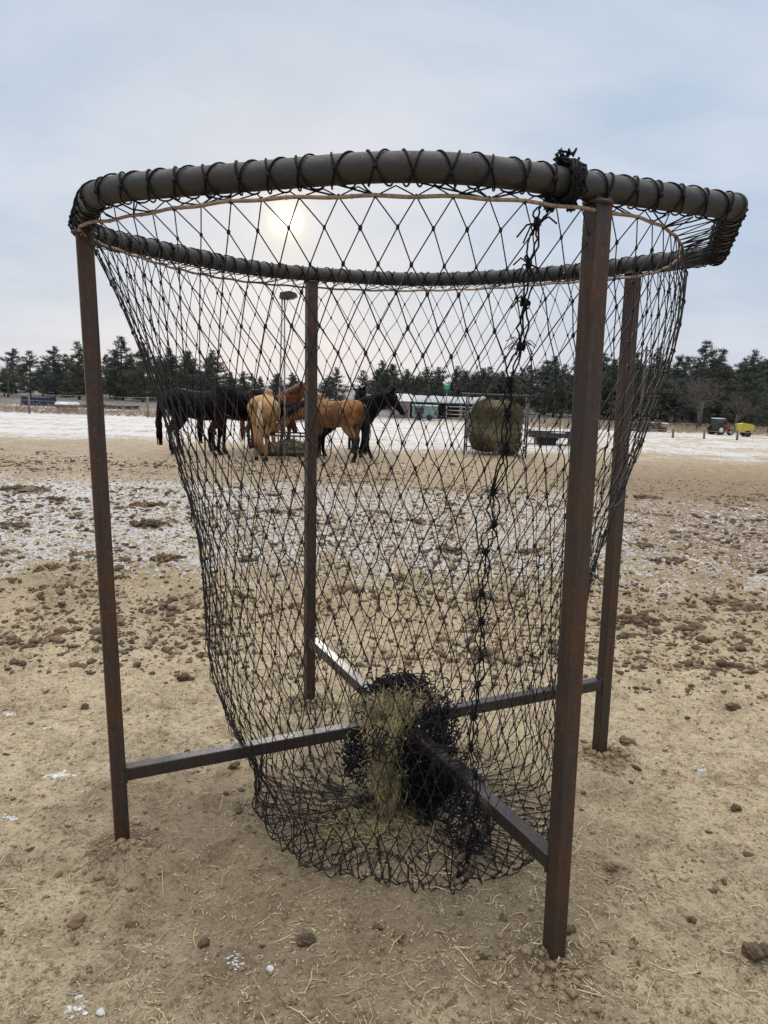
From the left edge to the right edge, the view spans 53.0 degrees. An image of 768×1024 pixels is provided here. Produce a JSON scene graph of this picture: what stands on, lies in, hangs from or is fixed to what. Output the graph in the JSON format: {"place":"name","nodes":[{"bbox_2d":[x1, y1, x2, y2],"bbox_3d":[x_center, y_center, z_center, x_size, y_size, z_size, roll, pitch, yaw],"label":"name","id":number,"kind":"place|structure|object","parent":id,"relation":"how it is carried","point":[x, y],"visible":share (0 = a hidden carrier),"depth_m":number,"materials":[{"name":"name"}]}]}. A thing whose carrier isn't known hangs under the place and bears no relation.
{"place":"outdoors","nodes":[
{"label":"outdoors","id":0,"kind":"place"},
{"bbox_2d":[0,377,767,1023],"bbox_3d":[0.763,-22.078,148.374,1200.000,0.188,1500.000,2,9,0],"label":"ground","id":1,"kind":"structure","parent":0,"point":[682,459],"depth_m":3.50,"materials":[{"name":"sand"}]},
{"bbox_2d":[0,368,24,395],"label":"pine tree","id":2,"kind":"object","parent":1,"relation":"on","point":[3,389],"visible":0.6,"depth_m":61.19,"materials":[{"name":"green plant"}]},
{"bbox_2d":[0,367,29,396],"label":"bare tree","id":3,"kind":"object","parent":1,"relation":"on","point":[5,375],"visible":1,"depth_m":59.09,"materials":[{"name":"brown plant"}]},
{"bbox_2d":[0,521,30,527],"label":"manure pile","id":4,"kind":"object","parent":1,"relation":"on","point":[20,524],"visible":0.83,"depth_m":8.57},
{"bbox_2d":[0,348,32,392],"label":"pine tree","id":5,"kind":"object","parent":1,"relation":"on","point":[11,359],"visible":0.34,"depth_m":72.53,"materials":[{"name":"green plant"}]},
{"bbox_2d":[0,484,50,493],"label":"manure pile","id":6,"kind":"object","parent":1,"relation":"on","point":[18,488],"visible":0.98,"depth_m":11.25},
{"bbox_2d":[9,350,54,396],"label":"pine tree","id":7,"kind":"object","parent":1,"relation":"on","point":[25,369],"visible":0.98,"depth_m":61.11,"materials":[{"name":"green plant"}]},
{"bbox_2d":[17,360,58,395],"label":"pine tree","id":8,"kind":"object","parent":1,"relation":"on","point":[42,373],"visible":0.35,"depth_m":66.53,"materials":[{"name":"green plant"}]},
{"bbox_2d":[20,395,57,407],"bbox_3d":[-18.210,-5.812,40.698,1.970,0.680,0.169,2,9,0],"label":"tarp screen","id":9,"kind":"object","parent":1,"relation":"on","point":[43,401],"visible":0.69,"depth_m":40.69,"materials":[{"name":"blue plastic"}]},
{"bbox_2d":[28,346,76,396],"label":"pine tree","id":10,"kind":"object","parent":1,"relation":"on","point":[53,363],"visible":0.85,"depth_m":64.86,"materials":[{"name":"green plant"}]},
{"bbox_2d":[28,584,77,594],"bbox_3d":[-2.631,0.630,6.165,0.347,0.099,0.320,-6,12,-40],"label":"manure pile","id":11,"kind":"object","parent":1,"relation":"on","point":[61,592],"visible":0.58,"depth_m":6.15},
{"bbox_2d":[36,562,76,571],"bbox_3d":[-2.935,0.512,6.834,0.386,0.107,0.295,2,9,0],"label":"manure pile","id":12,"kind":"object","parent":1,"relation":"on","point":[53,567],"visible":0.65,"depth_m":6.79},
{"bbox_2d":[56,376,74,397],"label":"pine tree","id":13,"kind":"object","parent":1,"relation":"on","point":[67,386],"visible":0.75,"depth_m":63.09,"materials":[{"name":"green plant"}]},
{"bbox_2d":[52,354,81,396],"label":"pine tree","id":14,"kind":"object","parent":1,"relation":"on","point":[69,360],"visible":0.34,"depth_m":66.61,"materials":[{"name":"green plant"}]},
{"bbox_2d":[54,401,79,411],"bbox_3d":[-15.580,-5.184,37.943,0.920,0.488,0.840,2,9,0],"label":"hutch","id":15,"kind":"object","parent":1,"relation":"on","point":[59,404],"visible":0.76,"depth_m":37.60,"materials":[{"name":"white plastic"}]},
{"bbox_2d":[69,912,85,928],"bbox_3d":[-0.944,1.258,2.372,0.045,0.028,0.059,2,9,0],"label":"clod","id":16,"kind":"object","parent":1,"relation":"on","point":[77,921],"visible":1,"depth_m":2.36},
{"bbox_2d":[64,995,92,1018],"bbox_3d":[-0.815,1.326,2.062,0.090,0.018,0.073,8,11,34],"label":"snow lump","id":17,"kind":"object","parent":1,"relation":"on","point":[76,1009],"visible":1,"depth_m":2.06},
{"bbox_2d":[55,341,106,399],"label":"pine tree","id":18,"kind":"object","parent":1,"relation":"on","point":[79,376],"visible":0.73,"depth_m":58.81,"materials":[{"name":"green plant"}]},
{"bbox_2d":[0,393,166,416],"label":"wire fence","id":19,"kind":"object","parent":1,"relation":"on","point":[147,410],"visible":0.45,"depth_m":34.65,"materials":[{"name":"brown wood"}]},
{"bbox_2d":[102,350,127,399],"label":"pine tree","id":20,"kind":"object","parent":1,"relation":"on","point":[117,396],"visible":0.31,"depth_m":63.17,"materials":[{"name":"green plant"}]},
{"bbox_2d":[101,335,147,399],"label":"pine tree","id":21,"kind":"object","parent":1,"relation":"on","point":[116,366],"visible":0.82,"depth_m":60.80,"materials":[{"name":"green plant"}]},
{"bbox_2d":[116,341,171,401],"bbox_3d":[-18.428,-10.785,59.220,3.881,4.649,4.334,-5,11,-37],"label":"pine tree","id":22,"kind":"object","parent":1,"relation":"on","point":[134,375],"visible":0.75,"depth_m":59.08,"materials":[{"name":"green plant"}]},
{"bbox_2d":[129,501,163,507],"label":"manure pile","id":23,"kind":"object","parent":1,"relation":"on","point":[146,505],"visible":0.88,"depth_m":10.18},
{"bbox_2d":[129,519,169,527],"bbox_3d":[-2.692,0.131,8.836,0.430,0.100,0.318,-3,10,-26],"label":"manure pile","id":24,"kind":"object","parent":1,"relation":"on","point":[146,522],"visible":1,"depth_m":8.79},
{"bbox_2d":[140,347,180,394],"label":"pine tree","id":25,"kind":"object","parent":1,"relation":"on","point":[164,358],"visible":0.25,"depth_m":64.66,"materials":[{"name":"green plant"}]},
{"bbox_2d":[136,354,185,389],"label":"pine tree","id":26,"kind":"object","parent":1,"relation":"on","point":[167,371],"visible":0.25,"depth_m":64.22,"materials":[{"name":"green plant"}]},
{"bbox_2d":[150,553,187,562],"bbox_3d":[-2.032,0.443,7.268,0.299,0.091,0.281,5,9,16],"label":"manure pile","id":27,"kind":"object","parent":1,"relation":"on","point":[167,557],"visible":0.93,"depth_m":7.23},
{"bbox_2d":[176,672,194,681],"bbox_3d":[-1.119,0.930,4.342,0.099,0.053,0.068,2,9,0],"label":"clod","id":28,"kind":"object","parent":1,"relation":"on","point":[185,676],"visible":1,"depth_m":4.33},
{"bbox_2d":[165,350,210,391],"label":"pine tree","id":29,"kind":"object","parent":1,"relation":"on","point":[188,375],"visible":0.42,"depth_m":60.94,"materials":[{"name":"green plant"}]},
{"bbox_2d":[191,349,227,391],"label":"pine tree","id":30,"kind":"object","parent":1,"relation":"on","point":[213,361],"visible":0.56,"depth_m":59.01,"materials":[{"name":"green plant"}]},
{"bbox_2d":[155,385,264,454],"bbox_3d":[-3.966,-2.121,17.819,2.613,1.637,0.702,2,9,-2],"label":"horse","id":31,"kind":"object","parent":1,"relation":"on","point":[210,402],"visible":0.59,"depth_m":17.60},
{"bbox_2d":[197,390,297,451],"bbox_3d":[-3.340,-2.228,18.890,2.440,1.529,0.646,0,9,-10],"label":"horse","id":32,"kind":"object","parent":1,"relation":"on","point":[243,415],"visible":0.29,"depth_m":18.70},
{"bbox_2d":[247,390,280,460],"bbox_3d":[-2.680,-1.994,17.540,0.677,1.527,2.416,2,9,-2],"label":"horse","id":33,"kind":"object","parent":1,"relation":"on","point":[266,409],"visible":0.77,"depth_m":16.57},
{"bbox_2d":[239,382,304,448],"bbox_3d":[-2.694,-2.462,19.530,2.378,1.841,0.646,7,10,28],"label":"horse","id":34,"kind":"object","parent":1,"relation":"on","point":[295,390],"visible":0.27,"depth_m":19.21},
{"bbox_2d":[277,291,297,459],"bbox_3d":[-2.123,-2.962,16.906,0.389,3.640,0.220,2,9,0],"label":"pole light","id":35,"kind":"object","parent":1,"relation":"on","point":[292,296],"visible":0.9,"depth_m":16.79,"materials":[{"name":"metal"}]},
{"bbox_2d":[283,993,296,1005],"bbox_3d":[-0.255,1.329,2.098,0.038,0.026,0.034,2,9,0],"label":"clod","id":36,"kind":"object","parent":1,"relation":"on","point":[290,999],"visible":1,"depth_m":2.09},
{"bbox_2d":[263,432,320,456],"bbox_3d":[-2.245,-1.629,18.538,1.484,0.522,1.284,2,9,0],"label":"ring feeder","id":37,"kind":"object","parent":1,"relation":"on","point":[293,453],"visible":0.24,"depth_m":17.97,"materials":[{"name":"metal"}]},
{"bbox_2d":[264,438,321,456],"bbox_3d":[-2.264,-1.492,18.563,1.549,0.608,1.251,2,9,0],"label":"hay pile","id":38,"kind":"object","parent":1,"relation":"on","point":[299,444],"visible":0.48,"depth_m":18.15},
{"bbox_2d":[296,932,316,946],"bbox_3d":[-0.233,1.282,2.312,0.061,0.038,0.049,2,9,0],"label":"clod","id":39,"kind":"object","parent":1,"relation":"on","point":[306,939],"visible":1,"depth_m":2.30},
{"bbox_2d":[270,394,370,462],"bbox_3d":[-1.372,-1.931,17.550,2.467,1.484,0.706,6,10,23],"label":"horse","id":40,"kind":"object","parent":1,"relation":"on","point":[357,411],"visible":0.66,"depth_m":17.12},
{"bbox_2d":[317,367,353,400],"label":"pine tree","id":41,"kind":"object","parent":1,"relation":"on","point":[332,380],"visible":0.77,"depth_m":68.90,"materials":[{"name":"green plant"}]},
{"bbox_2d":[328,584,358,593],"bbox_3d":[-0.341,0.653,6.400,0.280,0.080,0.283,2,9,0],"label":"manure pile","id":42,"kind":"object","parent":1,"relation":"on","point":[347,588],"visible":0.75,"depth_m":6.39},
{"bbox_2d":[0,450,708,604],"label":"snow crusts","id":43,"kind":"object","parent":1,"relation":"on","point":[334,544],"visible":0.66,"depth_m":8.49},
{"bbox_2d":[348,385,365,452],"bbox_3d":[-0.696,-2.411,20.027,0.549,1.756,2.243,1,9,-8],"label":"horse","id":44,"kind":"object","parent":1,"relation":"on","point":[362,392],"visible":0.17,"depth_m":19.20},
{"bbox_2d":[347,370,369,397],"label":"pine tree","id":45,"kind":"object","parent":1,"relation":"on","point":[360,378],"visible":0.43,"depth_m":70.86,"materials":[{"name":"green plant"}]},
{"bbox_2d":[321,387,404,458],"bbox_3d":[-0.637,-2.130,18.287,2.332,1.720,0.614,5,9,16],"label":"horse","id":46,"kind":"object","parent":1,"relation":"on","point":[392,396],"visible":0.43,"depth_m":18.00},
{"bbox_2d":[356,369,387,395],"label":"pine tree","id":47,"kind":"object","parent":1,"relation":"on","point":[372,381],"visible":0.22,"depth_m":66.59,"materials":[{"name":"green plant"}]},
{"bbox_2d":[0,448,767,974],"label":"manure crumbs","id":48,"kind":"object","parent":1,"relation":"on","point":[170,620],"visible":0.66,"depth_m":6.20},
{"bbox_2d":[0,451,767,1023],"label":"dirt crumbs","id":49,"kind":"object","parent":1,"relation":"on","point":[558,983],"visible":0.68,"depth_m":2.61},
{"bbox_2d":[0,590,767,1023],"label":"straw litter","id":50,"kind":"object","parent":1,"relation":"on","point":[496,982],"visible":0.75,"depth_m":2.43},
{"bbox_2d":[369,369,402,408],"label":"pine tree","id":51,"kind":"object","parent":1,"relation":"on","point":[385,380],"visible":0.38,"depth_m":60.94,"materials":[{"name":"green plant"}]},
{"bbox_2d":[392,927,405,942],"bbox_3d":[0.046,1.292,2.352,0.043,0.030,0.047,2,9,0],"label":"clod","id":52,"kind":"object","parent":1,"relation":"on","point":[398,933],"visible":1,"depth_m":2.34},
{"bbox_2d":[391,393,411,418],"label":"shed","id":53,"kind":"structure","parent":1,"relation":"on","point":[406,399],"depth_m":44.54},
{"bbox_2d":[71,151,747,960],"bbox_3d":[0.090,0.136,2.937,2.082,2.353,2.240,5,10,20],"label":"hay feeder","id":54,"kind":"object","parent":1,"relation":"on","point":[593,271],"visible":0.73,"depth_m":2.25,"materials":[{"name":"metal"}]},
{"bbox_2d":[68,148,748,894],"bbox_3d":[0.092,0.115,2.929,2.096,2.320,2.260,6,10,21],"label":"hay net","id":55,"kind":"object","parent":54,"relation":"hanging from","point":[436,786],"visible":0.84,"depth_m":2.49,"materials":[{"name":"fabric"}]},
{"bbox_2d":[286,675,460,866],"bbox_3d":[-0.025,0.928,2.961,0.658,0.516,0.720,2,9,0],"label":"hay wad","id":56,"kind":"object","parent":55,"relation":"in","point":[377,718],"visible":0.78,"depth_m":2.97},
{"bbox_2d":[400,376,426,395],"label":"pine tree","id":57,"kind":"object","parent":1,"relation":"on","point":[419,391],"visible":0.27,"depth_m":59.22,"materials":[{"name":"green plant"}]},
{"bbox_2d":[412,404,441,419],"bbox_3d":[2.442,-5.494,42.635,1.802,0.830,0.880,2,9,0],"label":"stock trailer","id":58,"kind":"object","parent":1,"relation":"on","point":[428,412],"visible":0.67,"depth_m":42.24,"materials":[{"name":"teal"}]},
{"bbox_2d":[416,372,445,395],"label":"pine tree","id":59,"kind":"object","parent":1,"relation":"on","point":[427,381],"visible":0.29,"depth_m":60.64,"materials":[{"name":"green plant"}]},
{"bbox_2d":[390,395,478,418],"bbox_3d":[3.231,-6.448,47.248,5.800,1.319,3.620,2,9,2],"label":"open shed","id":60,"kind":"structure","parent":1,"relation":"on","point":[420,399],"depth_m":47.63,"materials":[{"name":"grey wood"}]},
{"bbox_2d":[431,375,447,395],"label":"pine tree","id":61,"kind":"object","parent":1,"relation":"on","point":[437,389],"visible":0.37,"depth_m":59.10,"materials":[{"name":"green plant"}]},
{"bbox_2d":[426,367,453,395],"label":"pine tree","id":62,"kind":"object","parent":1,"relation":"on","point":[438,370],"visible":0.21,"depth_m":67.72,"materials":[{"name":"green plant"}]},
{"bbox_2d":[435,545,463,554],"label":"manure pile","id":63,"kind":"object","parent":1,"relation":"on","point":[451,549],"visible":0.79,"depth_m":7.96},
{"bbox_2d":[444,370,462,396],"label":"pine tree","id":64,"kind":"object","parent":1,"relation":"on","point":[451,382],"visible":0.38,"depth_m":64.97,"materials":[{"name":"green plant"}]},
{"bbox_2d":[458,374,485,396],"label":"pine tree","id":65,"kind":"object","parent":1,"relation":"on","point":[474,379],"visible":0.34,"depth_m":62.10,"materials":[{"name":"green plant"}]},
{"bbox_2d":[462,374,489,396],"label":"pine tree","id":66,"kind":"object","parent":1,"relation":"on","point":[477,384],"visible":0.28,"depth_m":61.18,"materials":[{"name":"green plant"}]},
{"bbox_2d":[467,398,524,454],"bbox_3d":[3.023,-2.328,20.889,1.531,1.576,1.255,3,9,8],"label":"round bale","id":67,"kind":"object","parent":1,"relation":"on","point":[483,416],"visible":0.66,"depth_m":20.46},
{"bbox_2d":[459,393,535,457],"bbox_3d":[3.023,-2.364,20.823,1.980,1.626,1.492,3,9,8],"label":"bale feeder","id":68,"kind":"object","parent":1,"relation":"on","point":[526,419],"visible":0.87,"depth_m":20.11,"materials":[{"name":"metal"}]},
{"bbox_2d":[477,371,530,408],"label":"pine tree","id":69,"kind":"object","parent":1,"relation":"on","point":[502,388],"visible":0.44,"depth_m":59.00,"materials":[{"name":"green plant"}]},
{"bbox_2d":[513,368,536,409],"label":"pine tree","id":70,"kind":"object","parent":1,"relation":"on","point":[519,402],"visible":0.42,"depth_m":62.91,"materials":[{"name":"green plant"}]},
{"bbox_2d":[523,365,538,410],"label":"pine tree","id":71,"kind":"object","parent":1,"relation":"on","point":[529,371],"visible":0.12,"depth_m":74.43,"materials":[{"name":"green plant"}]},
{"bbox_2d":[521,368,557,414],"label":"pine tree","id":72,"kind":"object","parent":1,"relation":"on","point":[540,377],"visible":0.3,"depth_m":61.12,"materials":[{"name":"green plant"}]},
{"bbox_2d":[514,360,566,414],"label":"pine tree","id":73,"kind":"object","parent":1,"relation":"on","point":[534,373],"visible":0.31,"depth_m":61.74,"materials":[{"name":"green plant"}]},
{"bbox_2d":[521,365,572,416],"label":"pine tree","id":74,"kind":"object","parent":1,"relation":"on","point":[549,396],"visible":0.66,"depth_m":55.65,"materials":[{"name":"green plant"}]},
{"bbox_2d":[528,429,570,444],"bbox_3d":[5.827,-2.461,25.470,2.231,0.491,1.011,2,9,2],"label":"feed bunk","id":75,"kind":"object","parent":1,"relation":"on","point":[551,438],"visible":0.46,"depth_m":25.05,"materials":[{"name":"metal"}]},
{"bbox_2d":[542,364,572,416],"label":"pine tree","id":76,"kind":"object","parent":1,"relation":"on","point":[567,382],"visible":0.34,"depth_m":57.10,"materials":[{"name":"green plant"}]},
{"bbox_2d":[600,378,615,419],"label":"pine tree","id":77,"kind":"object","parent":1,"relation":"on","point":[608,383],"visible":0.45,"depth_m":54.09,"materials":[{"name":"green plant"}]},
{"bbox_2d":[601,358,618,408],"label":"pine tree","id":78,"kind":"object","parent":1,"relation":"on","point":[615,377],"visible":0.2,"depth_m":54.83,"materials":[{"name":"green plant"}]},
{"bbox_2d":[604,860,620,871],"bbox_3d":[0.807,1.253,2.728,0.044,0.042,0.049,-4,11,-32],"label":"clod","id":79,"kind":"object","parent":1,"relation":"on","point":[611,865],"visible":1,"depth_m":2.72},
{"bbox_2d":[619,735,635,744],"bbox_3d":[1.182,1.111,3.762,0.095,0.049,0.064,-5,11,-37],"label":"clod","id":80,"kind":"object","parent":1,"relation":"on","point":[624,740],"visible":1,"depth_m":3.74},
{"bbox_2d":[601,352,666,421],"bbox_3d":[16.066,-7.968,49.336,3.838,4.596,4.286,6,10,26],"label":"pine tree","id":81,"kind":"object","parent":1,"relation":"on","point":[638,355],"visible":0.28,"depth_m":48.96,"materials":[{"name":"green plant"}]},
{"bbox_2d":[616,613,659,627],"bbox_3d":[1.898,0.823,5.814,0.347,0.088,0.298,-3,11,-30],"label":"manure pile","id":82,"kind":"object","parent":1,"relation":"on","point":[640,620],"visible":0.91,"depth_m":5.78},
{"bbox_2d":[624,542,653,548],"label":"manure pile","id":83,"kind":"object","parent":1,"relation":"on","point":[643,545],"visible":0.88,"depth_m":8.55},
{"bbox_2d":[638,346,649,432],"bbox_3d":[12.135,-5.717,36.084,0.420,4.001,0.150,2,9,0],"label":"utility pole","id":84,"kind":"object","parent":1,"relation":"on","point":[644,375],"visible":0.46,"depth_m":35.98,"materials":[{"name":"brown wood"}]},
{"bbox_2d":[626,494,662,499],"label":"manure pile","id":85,"kind":"object","parent":1,"relation":"on","point":[643,496],"visible":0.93,"depth_m":12.78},
{"bbox_2d":[613,374,676,416],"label":"pine tree","id":86,"kind":"object","parent":1,"relation":"on","point":[669,414],"visible":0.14,"depth_m":53.37,"materials":[{"name":"green plant"}]},
{"bbox_2d":[609,348,689,421],"bbox_3d":[18.050,-8.854,53.431,6.170,5.137,4.949,-1,9,-16],"label":"pine tree","id":87,"kind":"object","parent":1,"relation":"on","point":[663,411],"visible":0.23,"depth_m":52.85,"materials":[{"name":"green plant"}]},
{"bbox_2d":[631,419,668,431],"bbox_3d":[12.835,-4.261,38.099,2.486,0.649,1.258,2,9,0],"label":"log heap","id":88,"kind":"object","parent":1,"relation":"on","point":[654,424],"visible":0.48,"depth_m":37.90,"materials":[{"name":"brown wood"}]},
{"bbox_2d":[650,556,688,564],"bbox_3d":[3.015,0.519,8.021,0.444,0.099,0.334,2,9,0],"label":"manure pile","id":89,"kind":"object","parent":1,"relation":"on","point":[678,560],"visible":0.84,"depth_m":7.99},
{"bbox_2d":[654,369,689,420],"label":"pine tree","id":90,"kind":"object","parent":1,"relation":"on","point":[662,418],"visible":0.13,"depth_m":55.75,"materials":[{"name":"green plant"}]},
{"bbox_2d":[657,355,703,421],"bbox_3d":[20.927,-8.845,55.195,4.862,4.754,4.036,5,10,18],"label":"pine tree","id":91,"kind":"object","parent":1,"relation":"on","point":[676,373],"visible":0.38,"depth_m":54.80,"materials":[{"name":"green plant"}]},
{"bbox_2d":[601,427,767,439],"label":"wire fence","id":92,"kind":"object","parent":1,"relation":"on","point":[705,430],"visible":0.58,"depth_m":32.84,"materials":[{"name":"brown wood"}]},
{"bbox_2d":[669,362,719,420],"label":"pine tree","id":93,"kind":"object","parent":1,"relation":"on","point":[694,373],"visible":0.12,"depth_m":56.22,"materials":[{"name":"green plant"}]},
{"bbox_2d":[662,339,731,424],"bbox_3d":[20.101,-8.304,49.468,4.077,5.462,5.311,2,9,2],"label":"pine tree","id":94,"kind":"object","parent":1,"relation":"on","point":[701,372],"visible":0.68,"depth_m":49.03,"materials":[{"name":"green plant"}]},
{"bbox_2d":[695,635,714,642],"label":"clod","id":95,"kind":"object","parent":1,"relation":"on","point":[703,638],"visible":0.93,"depth_m":5.34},
{"bbox_2d":[684,379,726,428],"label":"bare tree","id":96,"kind":"object","parent":1,"relation":"on","point":[695,392],"visible":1,"depth_m":41.15,"materials":[{"name":"brown plant"}]},
{"bbox_2d":[665,371,748,426],"bbox_3d":[18.014,-6.314,43.502,4.830,3.257,2.818,2,9,-2],"label":"bare tree","id":97,"kind":"object","parent":1,"relation":"on","point":[689,396],"visible":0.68,"depth_m":43.47,"materials":[{"name":"brown plant"}]},
{"bbox_2d":[700,596,726,604],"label":"manure pile","id":98,"kind":"object","parent":1,"relation":"on","point":[712,601],"visible":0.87,"depth_m":6.52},
{"bbox_2d":[693,347,743,422],"bbox_3d":[22.485,-8.506,52.055,3.615,5.199,4.266,4,9,13],"label":"pine tree","id":99,"kind":"object","parent":1,"relation":"on","point":[717,410],"visible":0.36,"depth_m":51.81,"materials":[{"name":"green plant"}]},
{"bbox_2d":[707,418,732,434],"bbox_3d":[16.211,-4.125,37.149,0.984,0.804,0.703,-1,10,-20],"label":"tractor","id":100,"kind":"object","parent":1,"relation":"on","point":[718,425],"visible":0.98,"depth_m":36.95,"materials":[{"name":"red paint"}]},
{"bbox_2d":[687,365,757,423],"bbox_3d":[23.799,-8.128,53.436,4.160,4.095,4.581,-2,10,-22],"label":"pine tree","id":101,"kind":"object","parent":1,"relation":"on","point":[733,376],"visible":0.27,"depth_m":53.18,"materials":[{"name":"green plant"}]},
{"bbox_2d":[725,701,741,710],"bbox_3d":[1.931,1.075,4.249,0.091,0.053,0.072,2,9,0],"label":"clod","id":102,"kind":"object","parent":1,"relation":"on","point":[731,706],"visible":1,"depth_m":4.24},
{"bbox_2d":[728,423,754,436],"bbox_3d":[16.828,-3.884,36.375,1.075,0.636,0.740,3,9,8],"label":"spreader","id":103,"kind":"object","parent":1,"relation":"on","point":[744,427],"visible":0.92,"depth_m":36.09,"materials":[{"name":"yellow paint"}]},
{"bbox_2d":[723,394,760,429],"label":"bare tree","id":104,"kind":"object","parent":1,"relation":"on","point":[738,411],"visible":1,"depth_m":40.62,"materials":[{"name":"brown plant"}]},
{"bbox_2d":[720,599,766,611],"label":"manure pile","id":105,"kind":"object","parent":1,"relation":"on","point":[743,605],"visible":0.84,"depth_m":6.37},
{"bbox_2d":[719,349,767,426],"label":"pine tree","id":106,"kind":"object","parent":1,"relation":"on","point":[757,390],"visible":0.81,"depth_m":47.20,"materials":[{"name":"green plant"}]},
{"bbox_2d":[726,368,764,423],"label":"pine tree","id":107,"kind":"object","parent":1,"relation":"on","point":[744,391],"visible":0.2,"depth_m":55.43,"materials":[{"name":"green plant"}]},
{"bbox_2d":[741,941,767,962],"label":"clod","id":108,"kind":"object","parent":1,"relation":"on","point":[756,951],"visible":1,"depth_m":2.31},
{"bbox_2d":[750,398,767,430],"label":"pine tree","id":109,"kind":"object","parent":1,"relation":"on","point":[765,417],"visible":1,"depth_m":41.59,"materials":[{"name":"green plant"}]},
{"bbox_2d":[0,401,767,435],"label":"snow","id":110,"kind":"structure","parent":0,"point":[118,412],"depth_m":37.69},
{"bbox_2d":[0,0,767,388],"label":"sky","id":111,"kind":"structure","parent":0,"point":[676,91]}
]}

